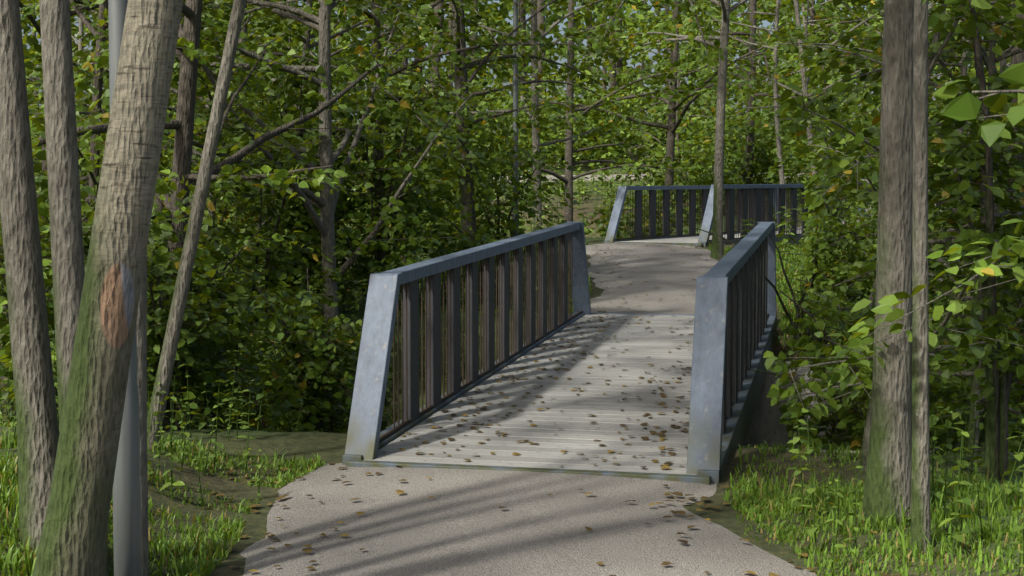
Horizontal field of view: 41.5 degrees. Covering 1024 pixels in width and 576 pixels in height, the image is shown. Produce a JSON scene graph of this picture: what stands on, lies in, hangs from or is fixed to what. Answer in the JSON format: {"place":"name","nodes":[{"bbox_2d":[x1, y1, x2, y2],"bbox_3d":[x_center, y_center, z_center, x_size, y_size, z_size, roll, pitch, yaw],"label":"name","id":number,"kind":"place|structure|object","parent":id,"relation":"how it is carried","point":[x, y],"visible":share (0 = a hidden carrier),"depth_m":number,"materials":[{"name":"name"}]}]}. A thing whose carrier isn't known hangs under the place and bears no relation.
{"place":"outdoors","nodes":[
{"label":"outdoors","id":0,"kind":"place"},
{"bbox_2d":[0,133,1023,575],"bbox_3d":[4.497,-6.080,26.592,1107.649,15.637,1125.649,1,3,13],"label":"terrain","id":1,"kind":"structure","parent":0,"point":[328,447],"depth_m":8.32,"materials":[{"name":"green plant"}]},
{"bbox_2d":[0,0,59,556],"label":"grey tree","id":2,"kind":"object","parent":1,"relation":"on","point":[38,433],"visible":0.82,"depth_m":5.69,"materials":[{"name":"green plant"}]},
{"bbox_2d":[20,0,108,170],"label":"tree","id":3,"kind":"object","parent":1,"relation":"on","point":[81,27],"visible":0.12,"depth_m":53.93,"materials":[{"name":"green plant"}]},
{"bbox_2d":[25,0,108,123],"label":"tree","id":4,"kind":"object","parent":1,"relation":"on","point":[35,17],"visible":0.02,"depth_m":67.20,"materials":[{"name":"green plant"}]},
{"bbox_2d":[39,0,108,575],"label":"grey tree","id":5,"kind":"object","parent":1,"relation":"on","point":[67,248],"visible":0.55,"depth_m":5.60,"materials":[{"name":"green plant"}]},
{"bbox_2d":[0,164,195,422],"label":"shrub","id":6,"kind":"object","parent":1,"relation":"on","point":[41,183],"visible":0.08,"depth_m":9.95,"materials":[{"name":"green plant"}]},
{"bbox_2d":[33,0,182,575],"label":"trunk","id":7,"kind":"object","parent":1,"relation":"on","point":[74,537],"visible":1,"depth_m":4.85,"materials":[{"name":"brown plant"}]},
{"bbox_2d":[0,202,221,414],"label":"shrub","id":8,"kind":"object","parent":1,"relation":"on","point":[4,321],"visible":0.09,"depth_m":9.23,"materials":[{"name":"green plant"}]},
{"bbox_2d":[26,71,201,164],"bbox_3d":[-7.608,-4.752,24.963,5.752,9.183,6.066,1,3,13],"label":"tree","id":9,"kind":"object","parent":1,"relation":"on","point":[198,149],"visible":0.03,"depth_m":24.77,"materials":[{"name":"green plant"}]},
{"bbox_2d":[108,0,141,575],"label":"lamp post","id":10,"kind":"object","parent":1,"relation":"on","point":[127,539],"visible":0.47,"depth_m":5.25,"materials":[{"name":"paint"}]},
{"bbox_2d":[0,0,265,379],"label":"tree","id":11,"kind":"object","parent":1,"relation":"on","point":[36,66],"visible":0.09,"depth_m":13.15,"materials":[{"name":"green plant"}]},
{"bbox_2d":[136,250,148,575],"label":"grey tree","id":12,"kind":"object","parent":1,"relation":"on","point":[141,321],"visible":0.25,"depth_m":5.72,"materials":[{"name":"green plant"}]},
{"bbox_2d":[39,201,266,430],"bbox_3d":[-2.779,0.300,9.886,1.814,1.861,2.991,0,3,-6],"label":"shrub","id":13,"kind":"object","parent":1,"relation":"on","point":[192,333],"visible":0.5,"depth_m":9.87,"materials":[{"name":"green plant"}]},
{"bbox_2d":[3,221,332,420],"bbox_3d":[-3.236,0.750,11.475,2.808,2.628,2.354,2,3,31],"label":"shrub","id":14,"kind":"object","parent":1,"relation":"on","point":[219,256],"visible":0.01,"depth_m":11.50,"materials":[{"name":"green plant"}]},
{"bbox_2d":[0,0,360,265],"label":"tree","id":15,"kind":"object","parent":1,"relation":"on","point":[93,154],"visible":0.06,"depth_m":12.46,"materials":[{"name":"green plant"}]},
{"bbox_2d":[30,0,339,239],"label":"tree","id":16,"kind":"object","parent":1,"relation":"on","point":[156,200],"visible":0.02,"depth_m":26.68,"materials":[{"name":"green plant"}]},
{"bbox_2d":[56,182,323,430],"bbox_3d":[-2.857,0.575,11.008,2.869,2.858,2.020,1,3,13],"label":"shrub","id":17,"kind":"object","parent":1,"relation":"on","point":[269,330],"visible":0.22,"depth_m":11.03,"materials":[{"name":"green plant"}]},
{"bbox_2d":[147,0,245,448],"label":"thin leaning tree","id":18,"kind":"object","parent":1,"relation":"on","point":[173,328],"visible":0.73,"depth_m":8.31,"materials":[{"name":"grey plant"}]},
{"bbox_2d":[0,0,435,430],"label":"tree","id":19,"kind":"object","parent":1,"relation":"on","point":[188,51],"visible":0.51,"depth_m":10.60,"materials":[{"name":"green plant"}]},
{"bbox_2d":[20,0,418,264],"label":"tree","id":20,"kind":"object","parent":1,"relation":"on","point":[170,108],"visible":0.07,"depth_m":23.02,"materials":[{"name":"green plant"}]},
{"bbox_2d":[150,157,291,428],"bbox_3d":[-3.320,0.509,13.657,1.967,3.647,2.280,3,4,41],"label":"shrub","id":21,"kind":"object","parent":1,"relation":"on","point":[234,229],"visible":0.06,"depth_m":13.87,"materials":[{"name":"green plant"}]},
{"bbox_2d":[163,4,310,155],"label":"tree","id":22,"kind":"object","parent":1,"relation":"on","point":[268,47],"visible":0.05,"depth_m":49.91,"materials":[{"name":"green plant"}]},
{"bbox_2d":[175,4,345,106],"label":"tree","id":23,"kind":"object","parent":1,"relation":"on","point":[316,47],"depth_m":64.83,"materials":[{"name":"green plant"}]},
{"bbox_2d":[25,0,511,427],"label":"tree","id":24,"kind":"object","parent":1,"relation":"on","point":[325,202],"visible":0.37,"depth_m":14.45,"materials":[{"name":"green plant"}]},
{"bbox_2d":[182,288,355,432],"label":"shrub","id":25,"kind":"object","parent":1,"relation":"on","point":[284,383],"visible":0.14,"depth_m":12.46,"materials":[{"name":"green plant"}]},
{"bbox_2d":[181,1,357,96],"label":"tree","id":26,"kind":"object","parent":1,"relation":"on","point":[288,4],"visible":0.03,"depth_m":60.98,"materials":[{"name":"green plant"}]},
{"bbox_2d":[199,108,364,426],"bbox_3d":[-2.710,-0.043,14.535,2.168,3.790,2.145,1,3,13],"label":"shrub","id":27,"kind":"object","parent":1,"relation":"on","point":[279,259],"visible":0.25,"depth_m":14.47,"materials":[{"name":"green plant"}]},
{"bbox_2d":[194,102,376,309],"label":"shrub","id":28,"kind":"object","parent":1,"relation":"on","point":[317,267],"visible":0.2,"depth_m":16.62,"materials":[{"name":"green plant"}]},
{"bbox_2d":[180,367,401,431],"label":"undergrowth","id":29,"kind":"object","parent":1,"relation":"on","point":[383,423],"visible":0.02,"depth_m":13.99,"materials":[{"name":"green plant"}]},
{"bbox_2d":[215,123,369,270],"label":"shrub","id":30,"kind":"object","parent":1,"relation":"on","point":[367,202],"visible":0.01,"depth_m":19.89,"materials":[{"name":"green plant"}]},
{"bbox_2d":[219,46,379,304],"bbox_3d":[-2.693,-1.296,17.002,2.201,3.498,2.060,1,3,13],"label":"shrub","id":31,"kind":"object","parent":1,"relation":"on","point":[292,99],"visible":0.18,"depth_m":16.81,"materials":[{"name":"green plant"}]},
{"bbox_2d":[225,267,401,433],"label":"shrub","id":32,"kind":"object","parent":1,"relation":"on","point":[319,391],"visible":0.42,"depth_m":12.69,"materials":[{"name":"green plant"}]},
{"bbox_2d":[211,0,425,110],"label":"tree","id":33,"kind":"object","parent":1,"relation":"on","point":[335,40],"visible":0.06,"depth_m":44.98,"materials":[{"name":"green plant"}]},
{"bbox_2d":[36,0,614,264],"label":"tree","id":34,"kind":"object","parent":1,"relation":"on","point":[454,57],"visible":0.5,"depth_m":17.79,"materials":[{"name":"green plant"}]},
{"bbox_2d":[166,0,491,274],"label":"tree","id":35,"kind":"object","parent":1,"relation":"on","point":[354,8],"visible":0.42,"depth_m":14.80,"materials":[{"name":"green plant"}]},
{"bbox_2d":[170,0,527,285],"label":"tree","id":36,"kind":"object","parent":1,"relation":"on","point":[412,76],"visible":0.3,"depth_m":19.07,"materials":[{"name":"green plant"}]},
{"bbox_2d":[273,82,505,306],"bbox_3d":[-1.534,-1.124,16.764,3.129,3.109,2.225,-3,4,-45],"label":"shrub","id":37,"kind":"object","parent":1,"relation":"on","point":[380,252],"visible":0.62,"depth_m":16.87,"materials":[{"name":"green plant"}]},
{"bbox_2d":[332,119,458,244],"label":"shrub","id":38,"kind":"object","parent":1,"relation":"on","point":[363,187],"visible":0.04,"depth_m":26.31,"materials":[{"name":"green plant"}]},
{"bbox_2d":[334,1,468,99],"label":"tree","id":39,"kind":"object","parent":1,"relation":"on","point":[403,61],"visible":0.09,"depth_m":69.65,"materials":[{"name":"green plant"}]},
{"bbox_2d":[334,41,519,262],"bbox_3d":[-1.625,-2.059,22.213,3.442,3.817,2.714,1,3,13],"label":"shrub","id":40,"kind":"object","parent":1,"relation":"on","point":[435,192],"visible":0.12,"depth_m":22.02,"materials":[{"name":"green plant"}]},
{"bbox_2d":[333,0,522,113],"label":"tree","id":41,"kind":"object","parent":1,"relation":"on","point":[492,103],"visible":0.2,"depth_m":60.29,"materials":[{"name":"green plant"}]},
{"bbox_2d":[276,0,626,256],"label":"tree","id":42,"kind":"object","parent":1,"relation":"on","point":[554,82],"visible":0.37,"depth_m":27.55,"materials":[{"name":"green plant"}]},
{"bbox_2d":[365,185,569,305],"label":"shrub","id":43,"kind":"object","parent":1,"relation":"on","point":[465,242],"visible":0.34,"depth_m":17.75,"materials":[{"name":"green plant"}]},
{"bbox_2d":[396,112,579,272],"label":"shrub","id":44,"kind":"object","parent":1,"relation":"on","point":[529,197],"visible":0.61,"depth_m":20.94,"materials":[{"name":"green plant"}]},
{"bbox_2d":[448,115,531,181],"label":"shrub","id":45,"kind":"object","parent":1,"relation":"on","point":[523,135],"visible":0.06,"depth_m":46.94,"materials":[{"name":"green plant"}]},
{"bbox_2d":[270,0,747,274],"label":"tree","id":46,"kind":"object","parent":1,"relation":"on","point":[464,199],"visible":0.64,"depth_m":20.22,"materials":[{"name":"green plant"}]},
{"bbox_2d":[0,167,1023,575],"bbox_3d":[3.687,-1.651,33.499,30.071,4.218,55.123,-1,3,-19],"label":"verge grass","id":47,"kind":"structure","parent":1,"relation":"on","point":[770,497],"depth_m":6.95,"materials":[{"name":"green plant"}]},
{"bbox_2d":[0,149,1023,575],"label":"herb layer","id":48,"kind":"object","parent":1,"relation":"on","point":[1018,455],"visible":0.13,"depth_m":8.34,"materials":[{"name":"green plant"}]},
{"bbox_2d":[471,129,552,172],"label":"tree","id":49,"kind":"object","parent":1,"relation":"on","point":[523,139],"visible":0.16,"depth_m":51.98,"materials":[{"name":"green plant"}]},
{"bbox_2d":[512,0,518,253],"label":"lamp post","id":50,"kind":"object","parent":1,"relation":"on","point":[515,71],"visible":0.54,"depth_m":21.34,"materials":[{"name":"paint"}]},
{"bbox_2d":[21,0,1011,154],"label":"wood","id":51,"kind":"object","parent":1,"relation":"on","point":[503,13],"visible":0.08,"depth_m":81.84,"materials":[{"name":"green plant"}]},
{"bbox_2d":[363,0,718,230],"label":"tree","id":52,"kind":"object","parent":1,"relation":"on","point":[554,118],"visible":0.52,"depth_m":29.73,"materials":[{"name":"green plant"}]},
{"bbox_2d":[503,90,598,160],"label":"shrub","id":53,"kind":"object","parent":1,"relation":"on","point":[542,102],"visible":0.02,"depth_m":56.85,"materials":[{"name":"green plant"}]},
{"bbox_2d":[519,101,630,171],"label":"shrub","id":54,"kind":"object","parent":1,"relation":"on","point":[589,120],"visible":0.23,"depth_m":52.46,"materials":[{"name":"green plant"}]},
{"bbox_2d":[528,93,630,160],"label":"shrub","id":55,"kind":"object","parent":1,"relation":"on","point":[557,98],"visible":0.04,"depth_m":56.58,"materials":[{"name":"green plant"}]},
{"bbox_2d":[437,0,730,221],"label":"tree","id":56,"kind":"object","parent":1,"relation":"on","point":[568,179],"visible":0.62,"depth_m":35.80,"materials":[{"name":"green plant"}]},
{"bbox_2d":[342,222,858,484],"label":"foot bridge","id":57,"kind":"structure","parent":1,"relation":"on","point":[726,400],"depth_m":10.45,"materials":[{"name":"grey paint"}]},
{"bbox_2d":[542,80,658,166],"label":"shrub","id":58,"kind":"object","parent":1,"relation":"on","point":[622,103],"visible":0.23,"depth_m":54.20,"materials":[{"name":"green plant"}]},
{"bbox_2d":[558,78,662,146],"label":"tree","id":59,"kind":"object","parent":1,"relation":"on","point":[641,100],"visible":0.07,"depth_m":58.87,"materials":[{"name":"green plant"}]},
{"bbox_2d":[547,182,700,238],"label":"shrub","id":60,"kind":"object","parent":1,"relation":"on","point":[626,220],"visible":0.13,"depth_m":33.52,"materials":[{"name":"green plant"}]},
{"bbox_2d":[563,0,747,258],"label":"tree","id":61,"kind":"object","parent":1,"relation":"on","point":[717,247],"visible":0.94,"depth_m":24.01,"materials":[{"name":"green plant"}]},
{"bbox_2d":[484,0,842,233],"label":"tree","id":62,"kind":"object","parent":1,"relation":"on","point":[671,108],"visible":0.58,"depth_m":36.32,"materials":[{"name":"green plant"}]},
{"bbox_2d":[610,87,730,161],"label":"shrub","id":63,"kind":"object","parent":1,"relation":"on","point":[650,128],"visible":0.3,"depth_m":54.36,"materials":[{"name":"green plant"}]},
{"bbox_2d":[607,14,747,166],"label":"tree","id":64,"kind":"object","parent":1,"relation":"on","point":[661,61],"visible":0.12,"depth_m":54.40,"materials":[{"name":"green plant"}]},
{"bbox_2d":[598,0,773,169],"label":"tree","id":65,"kind":"object","parent":1,"relation":"on","point":[679,128],"visible":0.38,"depth_m":46.57,"materials":[{"name":"green plant"}]},
{"bbox_2d":[642,104,733,160],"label":"shrub","id":66,"kind":"object","parent":1,"relation":"on","point":[664,117],"visible":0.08,"depth_m":55.52,"materials":[{"name":"green plant"}]},
{"bbox_2d":[629,140,750,213],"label":"shrub","id":67,"kind":"object","parent":1,"relation":"on","point":[702,178],"visible":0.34,"depth_m":37.97,"materials":[{"name":"green plant"}]},
{"bbox_2d":[649,124,784,181],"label":"shrub","id":68,"kind":"object","parent":1,"relation":"on","point":[696,139],"visible":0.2,"depth_m":45.06,"materials":[{"name":"green plant"}]},
{"bbox_2d":[665,99,784,161],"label":"shrub","id":69,"kind":"object","parent":1,"relation":"on","point":[712,114],"visible":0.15,"depth_m":51.76,"materials":[{"name":"green plant"}]},
{"bbox_2d":[604,184,865,246],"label":"foot bridge","id":70,"kind":"structure","parent":1,"relation":"on","point":[757,202],"depth_m":29.03,"materials":[{"name":"grey paint"}]},
{"bbox_2d":[651,0,827,130],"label":"tree","id":71,"kind":"object","parent":1,"relation":"on","point":[740,10],"visible":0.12,"depth_m":61.78,"materials":[{"name":"green plant"}]},
{"bbox_2d":[682,105,807,200],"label":"shrub","id":72,"kind":"object","parent":1,"relation":"on","point":[760,177],"visible":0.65,"depth_m":39.58,"materials":[{"name":"green plant"}]},
{"bbox_2d":[705,95,798,160],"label":"shrub","id":73,"kind":"object","parent":1,"relation":"on","point":[758,118],"visible":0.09,"depth_m":50.06,"materials":[{"name":"green plant"}]},
{"bbox_2d":[597,0,930,188],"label":"tree","id":74,"kind":"object","parent":1,"relation":"on","point":[753,8],"visible":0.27,"depth_m":39.99,"materials":[{"name":"green plant"}]},
{"bbox_2d":[708,111,827,187],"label":"shrub","id":75,"kind":"object","parent":1,"relation":"on","point":[757,135],"visible":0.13,"depth_m":43.24,"materials":[{"name":"green plant"}]},
{"bbox_2d":[688,2,860,157],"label":"tree","id":76,"kind":"object","parent":1,"relation":"on","point":[767,73],"visible":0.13,"depth_m":52.17,"materials":[{"name":"green plant"}]},
{"bbox_2d":[698,200,877,353],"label":"shrub","id":77,"kind":"object","parent":1,"relation":"on","point":[813,272],"visible":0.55,"depth_m":14.39,"materials":[{"name":"green plant"}]},
{"bbox_2d":[646,0,959,232],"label":"tree","id":78,"kind":"object","parent":1,"relation":"on","point":[734,22],"visible":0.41,"depth_m":32.38,"materials":[{"name":"green plant"}]},
{"bbox_2d":[690,0,930,104],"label":"tree","id":79,"kind":"object","parent":1,"relation":"on","point":[816,17],"visible":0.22,"depth_m":58.39,"materials":[{"name":"green plant"}]},
{"bbox_2d":[764,115,860,204],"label":"shrub","id":80,"kind":"object","parent":1,"relation":"on","point":[772,171],"visible":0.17,"depth_m":39.14,"materials":[{"name":"green plant"}]},
{"bbox_2d":[754,50,879,248],"bbox_3d":[4.691,-1.694,19.606,2.523,3.618,2.491,-1,3,-21],"label":"tree","id":81,"kind":"object","parent":1,"relation":"on","point":[839,205],"visible":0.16,"depth_m":19.25,"materials":[{"name":"green plant"}]},
{"bbox_2d":[717,0,984,219],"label":"tree","id":82,"kind":"object","parent":1,"relation":"on","point":[782,82],"visible":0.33,"depth_m":24.10,"materials":[{"name":"green plant"}]},
{"bbox_2d":[783,211,938,307],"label":"shrub","id":83,"kind":"object","parent":1,"relation":"on","point":[848,295],"visible":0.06,"depth_m":16.20,"materials":[{"name":"green plant"}]},
{"bbox_2d":[778,405,961,450],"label":"shrub","id":84,"kind":"object","parent":1,"relation":"on","point":[812,423],"visible":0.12,"depth_m":10.88,"materials":[{"name":"green plant"}]},
{"bbox_2d":[792,305,969,449],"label":"shrub","id":85,"kind":"object","parent":1,"relation":"on","point":[855,315],"visible":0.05,"depth_m":11.47,"materials":[{"name":"green plant"}]},
{"bbox_2d":[782,1,984,97],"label":"tree","id":86,"kind":"object","parent":1,"relation":"on","point":[836,31],"visible":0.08,"depth_m":60.91,"materials":[{"name":"green plant"}]},
{"bbox_2d":[746,286,1023,454],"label":"shrub","id":87,"kind":"object","parent":1,"relation":"on","point":[813,346],"visible":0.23,"depth_m":10.14,"materials":[{"name":"green plant"}]},
{"bbox_2d":[824,76,945,157],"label":"shrub","id":88,"kind":"object","parent":1,"relation":"on","point":[863,145],"visible":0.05,"depth_m":49.24,"materials":[{"name":"green plant"}]},
{"bbox_2d":[862,0,913,525],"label":"thick tree","id":89,"kind":"object","parent":1,"relation":"on","point":[889,461],"visible":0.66,"depth_m":6.86,"materials":[{"name":"brown plant"}]},
{"bbox_2d":[757,4,1022,356],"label":"tree","id":90,"kind":"object","parent":1,"relation":"on","point":[773,38],"visible":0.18,"depth_m":14.19,"materials":[{"name":"green plant"}]},
{"bbox_2d":[763,1,1023,454],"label":"tree","id":91,"kind":"object","parent":1,"relation":"on","point":[840,373],"visible":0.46,"depth_m":8.76,"materials":[{"name":"green plant"}]},
{"bbox_2d":[791,1,998,105],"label":"tree","id":92,"kind":"object","parent":1,"relation":"on","point":[881,35],"visible":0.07,"depth_m":55.84,"materials":[{"name":"green plant"}]},
{"bbox_2d":[769,0,1023,470],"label":"tree","id":93,"kind":"object","parent":1,"relation":"on","point":[983,267],"visible":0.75,"depth_m":6.97,"materials":[{"name":"green plant"}]},
{"bbox_2d":[776,42,1023,471],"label":"tree","id":94,"kind":"object","parent":1,"relation":"on","point":[876,100],"visible":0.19,"depth_m":11.90,"materials":[{"name":"green plant"}]},
{"bbox_2d":[782,0,1023,455],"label":"tree","id":95,"kind":"object","parent":1,"relation":"on","point":[818,203],"visible":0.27,"depth_m":10.00,"materials":[{"name":"green plant"}]},
{"bbox_2d":[837,94,978,327],"bbox_3d":[4.722,-0.845,15.416,2.008,2.718,1.917,-3,4,-40],"label":"tree","id":96,"kind":"object","parent":1,"relation":"on","point":[938,212],"visible":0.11,"depth_m":15.37,"materials":[{"name":"green plant"}]},
{"bbox_2d":[800,1,1023,435],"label":"tree","id":97,"kind":"object","parent":1,"relation":"on","point":[1015,59],"visible":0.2,"depth_m":12.55,"materials":[{"name":"green plant"}]},
{"bbox_2d":[911,0,930,552],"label":"thin tree","id":98,"kind":"object","parent":1,"relation":"on","point":[920,497],"visible":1,"depth_m":6.29,"materials":[{"name":"grey plant"}]},
{"bbox_2d":[851,0,1023,479],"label":"tree","id":99,"kind":"object","parent":1,"relation":"on","point":[960,191],"visible":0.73,"depth_m":8.01,"materials":[{"name":"green plant"}]},
{"bbox_2d":[863,0,1012,136],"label":"tree","id":100,"kind":"object","parent":1,"relation":"on","point":[947,12],"visible":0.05,"depth_m":50.09,"materials":[{"name":"green plant"}]},
{"bbox_2d":[864,137,1023,446],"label":"shrub","id":101,"kind":"object","parent":1,"relation":"on","point":[945,393],"visible":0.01,"depth_m":12.02,"materials":[{"name":"green plant"}]},
{"bbox_2d":[928,85,1007,238],"bbox_3d":[7.899,-1.894,22.647,2.676,3.252,2.731,3,4,45],"label":"tree","id":102,"kind":"object","parent":1,"relation":"on","point":[932,112],"visible":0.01,"depth_m":22.81,"materials":[{"name":"green plant"}]},
{"bbox_2d":[922,0,1023,146],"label":"leaves","id":103,"kind":"object","parent":1,"relation":"on","point":[966,106],"visible":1,"depth_m":4.49,"materials":[{"name":"green plant"}]},
{"bbox_2d":[939,226,1023,451],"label":"shrub","id":104,"kind":"object","parent":1,"relation":"on","point":[1008,298],"visible":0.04,"depth_m":10.67,"materials":[{"name":"green plant"}]},
{"bbox_2d":[20,0,1008,132],"label":"sky","id":105,"kind":"structure","parent":0,"point":[765,23],"materials":[{"name":"white"}]},
{"bbox_2d":[240,173,940,575],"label":"gravel path","id":106,"kind":"structure","parent":0,"point":[460,523],"depth_m":7.08,"materials":[{"name":"beige gravel"}]},
{"bbox_2d":[108,242,900,575],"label":"fallen leaves","id":107,"kind":"object","parent":106,"relation":"on","point":[666,466],"visible":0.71,"depth_m":8.89,"materials":[{"name":"brown plant"}]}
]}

